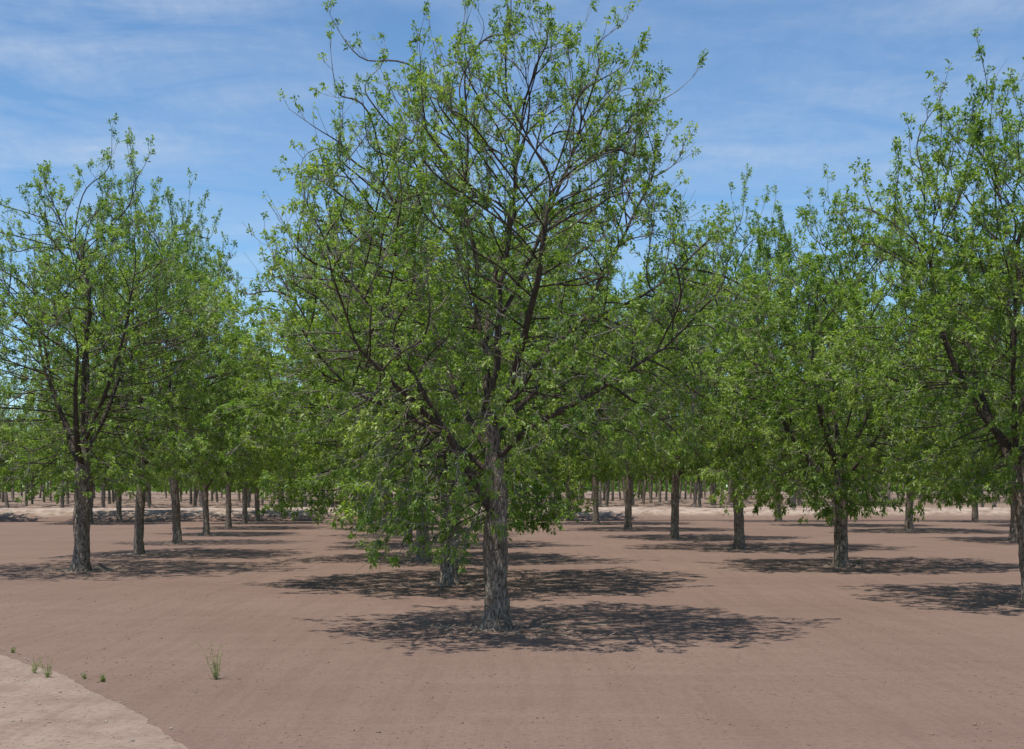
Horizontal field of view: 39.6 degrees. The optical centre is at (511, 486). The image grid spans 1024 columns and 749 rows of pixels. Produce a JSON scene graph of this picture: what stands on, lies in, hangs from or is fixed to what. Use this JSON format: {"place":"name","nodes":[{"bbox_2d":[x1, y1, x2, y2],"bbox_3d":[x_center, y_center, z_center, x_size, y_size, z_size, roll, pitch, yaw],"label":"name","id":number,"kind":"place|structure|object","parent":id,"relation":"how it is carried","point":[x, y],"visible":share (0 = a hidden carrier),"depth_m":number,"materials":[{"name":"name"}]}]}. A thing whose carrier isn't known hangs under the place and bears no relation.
{"place":"outdoors","nodes":[
{"label":"outdoors","id":0,"kind":"place"},
{"bbox_2d":[0,655,204,748],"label":"dirt track","id":1,"kind":"structure","parent":0,"point":[26,732],"depth_m":12.19,"materials":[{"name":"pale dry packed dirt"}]},
{"bbox_2d":[31,654,41,672],"bbox_3d":[-5.081,1.910,15.201,0.138,0.246,0.128,0,0,-15],"label":"weed","id":2,"kind":"object","parent":1,"relation":"on","point":[33,667],"visible":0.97,"depth_m":15.20,"materials":[{"name":"green plant"}]},
{"bbox_2d":[40,658,53,676],"bbox_3d":[-4.852,1.898,14.830,0.140,0.268,0.151,0,0,-7],"label":"weed","id":3,"kind":"object","parent":1,"relation":"on","point":[47,674],"visible":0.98,"depth_m":14.85,"materials":[{"name":"green plant"}]},
{"bbox_2d":[0,488,1023,748],"bbox_3d":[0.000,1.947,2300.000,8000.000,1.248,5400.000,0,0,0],"label":"ground","id":4,"kind":"structure","parent":0,"point":[952,556],"depth_m":19.88,"materials":[{"name":"soil"}]},
{"bbox_2d":[0,384,31,488],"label":"pecan tree","id":5,"kind":"object","parent":4,"relation":"on","point":[15,432],"visible":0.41,"depth_m":82.89,"materials":[{"name":"green plant"}]},
{"bbox_2d":[11,438,22,500],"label":"pecan tree","id":6,"kind":"object","parent":4,"relation":"on","point":[13,488],"depth_m":178.37,"materials":[{"name":"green plant"}]},
{"bbox_2d":[13,471,35,499],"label":"pecan tree","id":7,"kind":"object","parent":4,"relation":"on","point":[33,481],"depth_m":196.10,"materials":[{"name":"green plant"}]},
{"bbox_2d":[0,401,53,507],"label":"pecan tree","id":8,"kind":"object","parent":4,"relation":"on","point":[6,499],"visible":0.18,"depth_m":118.52,"materials":[{"name":"green plant"}]},
{"bbox_2d":[3,430,56,505],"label":"pecan tree","id":9,"kind":"object","parent":4,"relation":"on","point":[26,486],"visible":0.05,"depth_m":136.17,"materials":[{"name":"green plant"}]},
{"bbox_2d":[4,443,64,503],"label":"pecan tree","id":10,"kind":"object","parent":4,"relation":"on","point":[31,485],"visible":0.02,"depth_m":152.56,"materials":[{"name":"green plant"}]},
{"bbox_2d":[6,425,68,507],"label":"pecan tree","id":11,"kind":"object","parent":4,"relation":"on","point":[62,499],"visible":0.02,"depth_m":126.85,"materials":[{"name":"green plant"}]},
{"bbox_2d":[35,473,51,500],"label":"pecan tree","id":12,"kind":"object","parent":4,"relation":"on","point":[50,495],"depth_m":187.34,"materials":[{"name":"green plant"}]},
{"bbox_2d":[30,445,68,503],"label":"pecan tree","id":13,"kind":"object","parent":4,"relation":"on","point":[67,499],"depth_m":144.20,"materials":[{"name":"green plant"}]},
{"bbox_2d":[34,472,64,502],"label":"pecan tree","id":14,"kind":"object","parent":4,"relation":"on","point":[43,490],"visible":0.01,"depth_m":169.58,"materials":[{"name":"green plant"}]},
{"bbox_2d":[18,339,158,523],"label":"pecan tree","id":15,"kind":"object","parent":4,"relation":"on","point":[44,454],"visible":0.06,"depth_m":75.92,"materials":[{"name":"green plant"}]},
{"bbox_2d":[54,423,124,507],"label":"pecan tree","id":16,"kind":"object","parent":4,"relation":"on","point":[102,498],"visible":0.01,"depth_m":118.13,"materials":[{"name":"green plant"}]},
{"bbox_2d":[35,375,168,521],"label":"pecan tree","id":17,"kind":"object","parent":4,"relation":"on","point":[119,509],"visible":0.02,"depth_m":85.94,"materials":[{"name":"green plant"}]},
{"bbox_2d":[99,673,106,681],"bbox_3d":[-4.201,1.975,14.597,0.096,0.135,0.090,0,0,-4],"label":"weed","id":18,"kind":"object","parent":4,"relation":"on","point":[102,678],"visible":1,"depth_m":14.59,"materials":[{"name":"green plant"}]},
{"bbox_2d":[96,482,114,502],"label":"pecan tree","id":19,"kind":"object","parent":4,"relation":"on","point":[113,500],"visible":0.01,"depth_m":169.56,"materials":[{"name":"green plant"}]},
{"bbox_2d":[100,470,134,503],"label":"pecan tree","id":20,"kind":"object","parent":4,"relation":"on","point":[109,496],"depth_m":152.88,"materials":[{"name":"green plant"}]},
{"bbox_2d":[0,113,259,571],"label":"pecan tree","id":21,"kind":"object","parent":4,"relation":"on","point":[80,446],"visible":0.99,"depth_m":33.39,"materials":[{"name":"green plant"}]},
{"bbox_2d":[0,126,270,554],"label":"pecan tree","id":22,"kind":"object","parent":4,"relation":"on","point":[139,548],"visible":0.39,"depth_m":40.81,"materials":[{"name":"green plant"}]},
{"bbox_2d":[145,470,163,507],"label":"pecan tree","id":23,"kind":"object","parent":4,"relation":"on","point":[148,499],"depth_m":126.63,"materials":[{"name":"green plant"}]},
{"bbox_2d":[148,476,168,504],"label":"pecan tree","id":24,"kind":"object","parent":4,"relation":"on","point":[150,490],"depth_m":144.36,"materials":[{"name":"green plant"}]},
{"bbox_2d":[69,217,274,543],"bbox_3d":[-11.940,-3.792,50.131,7.256,11.972,6.205,0,0,-36],"label":"pecan tree","id":25,"kind":"object","parent":4,"relation":"on","point":[176,515],"visible":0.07,"depth_m":50.00,"materials":[{"name":"green plant"}]},
{"bbox_2d":[161,474,192,501],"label":"pecan tree","id":26,"kind":"object","parent":4,"relation":"on","point":[180,496],"depth_m":169.69,"materials":[{"name":"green plant"}]},
{"bbox_2d":[181,471,192,503],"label":"pecan tree","id":27,"kind":"object","parent":4,"relation":"on","point":[190,491],"depth_m":153.09,"materials":[{"name":"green plant"}]},
{"bbox_2d":[181,441,196,505],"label":"pecan tree","id":28,"kind":"object","parent":4,"relation":"on","point":[195,498],"depth_m":135.64,"materials":[{"name":"brown plant"}]},
{"bbox_2d":[158,443,238,507],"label":"pecan tree","id":29,"kind":"object","parent":4,"relation":"on","point":[200,498],"depth_m":118.11,"materials":[{"name":"brown plant"}]},
{"bbox_2d":[135,328,277,534],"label":"pecan tree","id":30,"kind":"object","parent":4,"relation":"on","point":[205,508],"visible":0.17,"depth_m":59.00,"materials":[{"name":"green plant"}]},
{"bbox_2d":[198,642,223,678],"bbox_3d":[-3.072,1.834,14.803,0.275,0.464,0.295,0,0,39],"label":"weed","id":31,"kind":"object","parent":4,"relation":"on","point":[216,667],"visible":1,"depth_m":14.79,"materials":[{"name":"green plant"}]},
{"bbox_2d":[147,320,301,528],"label":"pecan tree","id":32,"kind":"object","parent":4,"relation":"on","point":[228,523],"visible":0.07,"depth_m":68.14,"materials":[{"name":"green plant"}]},
{"bbox_2d":[189,377,306,523],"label":"pecan tree","id":33,"kind":"object","parent":4,"relation":"on","point":[244,508],"visible":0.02,"depth_m":77.03,"materials":[{"name":"green plant"}]},
{"bbox_2d":[191,357,310,521],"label":"pecan tree","id":34,"kind":"object","parent":4,"relation":"on","point":[257,503],"visible":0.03,"depth_m":85.97,"materials":[{"name":"green plant"}]},
{"bbox_2d":[236,456,299,507],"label":"pecan tree","id":35,"kind":"object","parent":4,"relation":"on","point":[248,500],"depth_m":126.99,"materials":[{"name":"brown plant"}]},
{"bbox_2d":[290,408,328,506],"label":"pecan tree","id":36,"kind":"object","parent":4,"relation":"on","point":[305,504],"visible":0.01,"depth_m":118.62,"materials":[{"name":"green plant"}]},
{"bbox_2d":[296,444,337,507],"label":"pecan tree","id":37,"kind":"object","parent":4,"relation":"on","point":[332,505],"depth_m":126.65,"materials":[{"name":"brown plant"}]},
{"bbox_2d":[300,376,452,523],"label":"pecan tree","id":38,"kind":"object","parent":4,"relation":"on","point":[356,468],"depth_m":66.26,"materials":[{"name":"green plant"}]},
{"bbox_2d":[290,353,463,536],"bbox_3d":[-4.432,-3.157,57.068,9.070,10.689,7.757,0,0,-22],"label":"pecan tree","id":39,"kind":"object","parent":4,"relation":"on","point":[396,531],"depth_m":56.97,"materials":[{"name":"green plant"}]},
{"bbox_2d":[304,388,453,523],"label":"pecan tree","id":40,"kind":"object","parent":4,"relation":"on","point":[382,490],"depth_m":75.53,"materials":[{"name":"green plant"}]},
{"bbox_2d":[230,193,603,560],"bbox_3d":[-2.637,-3.018,38.318,8.994,10.388,9.918,0,0,-34],"label":"pecan tree","id":41,"kind":"object","parent":4,"relation":"on","point":[418,556],"visible":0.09,"depth_m":37.96,"materials":[{"name":"green plant"}]},
{"bbox_2d":[279,222,555,546],"bbox_3d":[-3.136,-3.541,48.020,9.423,11.392,9.000,0,0,-9],"label":"pecan tree","id":42,"kind":"object","parent":4,"relation":"on","point":[403,543],"depth_m":47.38,"materials":[{"name":"green plant"}]},
{"bbox_2d":[202,154,668,584],"bbox_3d":[-1.180,-2.307,29.564,9.117,8.955,10.450,0,0,20],"label":"pecan tree","id":43,"kind":"object","parent":4,"relation":"on","point":[309,481],"visible":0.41,"depth_m":27.99,"materials":[{"name":"green plant"}]},
{"bbox_2d":[207,0,786,630],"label":"pecan tree","id":44,"kind":"object","parent":4,"relation":"on","point":[491,494],"visible":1,"depth_m":19.00,"materials":[{"name":"green plant"}]},
{"bbox_2d":[1,477,1007,493],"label":"distant orchard","id":45,"kind":"object","parent":4,"relation":"on","point":[588,485],"visible":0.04,"depth_m":315.91,"materials":[{"name":"green plant"}]},
{"bbox_2d":[0,551,1023,748],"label":"soil clods","id":46,"kind":"object","parent":4,"relation":"on","point":[557,736],"visible":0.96,"depth_m":15.49,"materials":[{"name":"brown soil"}]},
{"bbox_2d":[32,519,1022,644],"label":"fallen twigs","id":47,"kind":"object","parent":4,"relation":"on","point":[424,584],"visible":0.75,"depth_m":30.57,"materials":[{"name":"brown wood"}]},
{"bbox_2d":[509,386,620,520],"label":"pecan tree","id":48,"kind":"object","parent":4,"relation":"on","point":[588,480],"visible":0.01,"depth_m":85.96,"materials":[{"name":"green plant"}]},
{"bbox_2d":[572,437,616,506],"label":"pecan tree","id":49,"kind":"object","parent":4,"relation":"on","point":[600,492],"visible":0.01,"depth_m":118.65,"materials":[{"name":"brown plant"}]},
{"bbox_2d":[532,307,662,523],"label":"pecan tree","id":50,"kind":"object","parent":4,"relation":"on","point":[595,518],"visible":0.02,"depth_m":76.30,"materials":[{"name":"green plant"}]},
{"bbox_2d":[603,475,619,500],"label":"pecan tree","id":51,"kind":"object","parent":4,"relation":"on","point":[604,486],"visible":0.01,"depth_m":178.88,"materials":[{"name":"brown plant"}]},
{"bbox_2d":[611,476,618,500],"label":"pecan tree","id":52,"kind":"object","parent":4,"relation":"on","point":[612,488],"depth_m":187.56,"materials":[{"name":"brown plant"}]},
{"bbox_2d":[598,456,638,506],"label":"pecan tree","id":53,"kind":"object","parent":4,"relation":"on","point":[607,492],"depth_m":126.85,"materials":[{"name":"brown plant"}]},
{"bbox_2d":[610,478,626,499],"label":"pecan tree","id":54,"kind":"object","parent":4,"relation":"on","point":[619,490],"visible":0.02,"depth_m":195.62,"materials":[{"name":"brown plant"}]},
{"bbox_2d":[539,265,711,529],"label":"pecan tree","id":55,"kind":"object","parent":4,"relation":"on","point":[628,512],"visible":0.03,"depth_m":65.96,"materials":[{"name":"green plant"}]},
{"bbox_2d":[610,469,645,505],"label":"pecan tree","id":56,"kind":"object","parent":4,"relation":"on","point":[624,487],"visible":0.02,"depth_m":135.80,"materials":[{"name":"brown plant"}]},
{"bbox_2d":[624,477,654,497],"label":"pecan tree","id":57,"kind":"object","parent":4,"relation":"on","point":[639,482],"visible":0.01,"depth_m":212.99,"materials":[{"name":"brown plant"}]},
{"bbox_2d":[626,471,652,505],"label":"pecan tree","id":58,"kind":"object","parent":4,"relation":"on","point":[633,502],"depth_m":144.53,"materials":[{"name":"brown plant"}]},
{"bbox_2d":[633,476,655,498],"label":"pecan tree","id":59,"kind":"object","parent":4,"relation":"on","point":[642,487],"visible":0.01,"depth_m":221.34,"materials":[{"name":"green plant"}]},
{"bbox_2d":[642,475,653,502],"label":"pecan tree","id":60,"kind":"object","parent":4,"relation":"on","point":[651,492],"depth_m":161.56,"materials":[{"name":"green plant"}]},
{"bbox_2d":[626,469,672,501],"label":"pecan tree","id":61,"kind":"object","parent":4,"relation":"on","point":[660,488],"visible":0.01,"depth_m":170.12,"materials":[{"name":"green plant"}]},
{"bbox_2d":[637,476,662,497],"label":"pecan tree","id":62,"kind":"object","parent":4,"relation":"on","point":[649,486],"depth_m":230.35,"materials":[{"name":"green plant"}]},
{"bbox_2d":[634,465,669,503],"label":"pecan tree","id":63,"kind":"object","parent":4,"relation":"on","point":[644,491],"visible":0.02,"depth_m":153.14,"materials":[{"name":"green plant"}]},
{"bbox_2d":[661,474,688,499],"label":"pecan tree","id":64,"kind":"object","parent":4,"relation":"on","point":[685,496],"visible":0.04,"depth_m":204.56,"materials":[{"name":"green plant"}]},
{"bbox_2d":[664,472,687,500],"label":"pecan tree","id":65,"kind":"object","parent":4,"relation":"on","point":[666,488],"visible":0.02,"depth_m":178.51,"materials":[{"name":"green plant"}]},
{"bbox_2d":[663,473,689,499],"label":"pecan tree","id":66,"kind":"object","parent":4,"relation":"on","point":[682,482],"visible":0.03,"depth_m":195.80,"materials":[{"name":"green plant"}]},
{"bbox_2d":[580,244,782,538],"bbox_3d":[6.491,-3.448,55.235,7.821,11.332,8.624,0,0,-43],"label":"pecan tree","id":67,"kind":"object","parent":4,"relation":"on","point":[674,524],"visible":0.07,"depth_m":54.91,"materials":[{"name":"green plant"}]},
{"bbox_2d":[679,477,693,498],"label":"pecan tree","id":68,"kind":"object","parent":4,"relation":"on","point":[690,488],"visible":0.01,"depth_m":212.99,"materials":[{"name":"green plant"}]},
{"bbox_2d":[673,424,726,507],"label":"pecan tree","id":69,"kind":"object","parent":4,"relation":"on","point":[699,493],"depth_m":127.49,"materials":[{"name":"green plant"}]},
{"bbox_2d":[684,475,720,497],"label":"pecan tree","id":70,"kind":"object","parent":4,"relation":"on","point":[702,485],"visible":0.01,"depth_m":230.16,"materials":[{"name":"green plant"}]},
{"bbox_2d":[703,477,705,496],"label":"pecan tree","id":71,"kind":"object","parent":4,"relation":"on","point":[704,489],"depth_m":239.12,"materials":[{"name":"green plant"}]},
{"bbox_2d":[665,421,744,506],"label":"pecan tree","id":72,"kind":"object","parent":4,"relation":"on","point":[695,494],"visible":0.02,"depth_m":118.22,"materials":[{"name":"brown plant"}]},
{"bbox_2d":[686,437,751,505],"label":"pecan tree","id":73,"kind":"object","parent":4,"relation":"on","point":[711,493],"visible":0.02,"depth_m":135.56,"materials":[{"name":"brown plant"}]},
{"bbox_2d":[710,460,752,505],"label":"pecan tree","id":74,"kind":"object","parent":4,"relation":"on","point":[714,486],"depth_m":144.47,"materials":[{"name":"brown plant"}]},
{"bbox_2d":[595,164,882,549],"bbox_3d":[7.321,-4.144,46.193,9.180,12.634,9.612,0,0,35],"label":"pecan tree","id":75,"kind":"object","parent":4,"relation":"on","point":[739,540],"visible":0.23,"depth_m":45.01,"materials":[{"name":"green plant"}]},
{"bbox_2d":[727,463,756,502],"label":"pecan tree","id":76,"kind":"object","parent":4,"relation":"on","point":[729,489],"visible":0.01,"depth_m":161.64,"materials":[{"name":"brown plant"}]},
{"bbox_2d":[703,332,857,520],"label":"pecan tree","id":77,"kind":"object","parent":4,"relation":"on","point":[779,507],"visible":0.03,"depth_m":82.06,"materials":[{"name":"green plant"}]},
{"bbox_2d":[751,427,825,506],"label":"pecan tree","id":78,"kind":"object","parent":4,"relation":"on","point":[789,481],"visible":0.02,"depth_m":127.00,"materials":[{"name":"green plant"}]},
{"bbox_2d":[751,410,828,507],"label":"pecan tree","id":79,"kind":"object","parent":4,"relation":"on","point":[794,498],"depth_m":118.31,"materials":[{"name":"brown plant"}]},
{"bbox_2d":[762,435,830,505],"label":"pecan tree","id":80,"kind":"object","parent":4,"relation":"on","point":[798,501],"visible":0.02,"depth_m":135.46,"materials":[{"name":"brown plant"}]},
{"bbox_2d":[751,313,917,525],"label":"pecan tree","id":81,"kind":"object","parent":4,"relation":"on","point":[833,468],"visible":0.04,"depth_m":72.10,"materials":[{"name":"green plant"}]},
{"bbox_2d":[651,163,1023,566],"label":"pecan tree","id":82,"kind":"object","parent":4,"relation":"on","point":[842,497],"visible":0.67,"depth_m":34.45,"materials":[{"name":"green plant"}]},
{"bbox_2d":[856,423,914,506],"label":"pecan tree","id":83,"kind":"object","parent":4,"relation":"on","point":[889,493],"visible":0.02,"depth_m":118.22,"materials":[{"name":"brown plant"}]},
{"bbox_2d":[808,262,1008,531],"bbox_3d":[17.598,-4.058,62.901,9.450,12.427,9.894,0,0,44],"label":"pecan tree","id":84,"kind":"object","parent":4,"relation":"on","point":[908,527],"visible":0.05,"depth_m":62.88,"materials":[{"name":"green plant"}]},
{"bbox_2d":[804,27,1023,602],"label":"pecan tree","id":85,"kind":"object","parent":4,"relation":"on","point":[944,305],"visible":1,"depth_m":24.15,"materials":[{"name":"green plant"}]},
{"bbox_2d":[903,370,1020,521],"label":"pecan tree","id":86,"kind":"object","parent":4,"relation":"on","point":[975,518],"depth_m":81.25,"materials":[{"name":"green plant"}]},
{"bbox_2d":[909,216,1023,540],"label":"pecan tree","id":87,"kind":"object","parent":4,"relation":"on","point":[1013,533],"visible":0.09,"depth_m":52.11,"materials":[{"name":"green plant"}]},
{"bbox_2d":[976,311,1022,435],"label":"pecan tree","id":88,"kind":"object","parent":4,"relation":"on","point":[999,383],"depth_m":71.88,"materials":[{"name":"green plant"}]},
{"bbox_2d":[0,0,1023,486],"label":"sky","id":89,"kind":"structure","parent":0,"point":[784,89],"materials":[{"name":"blue"}]}
]}

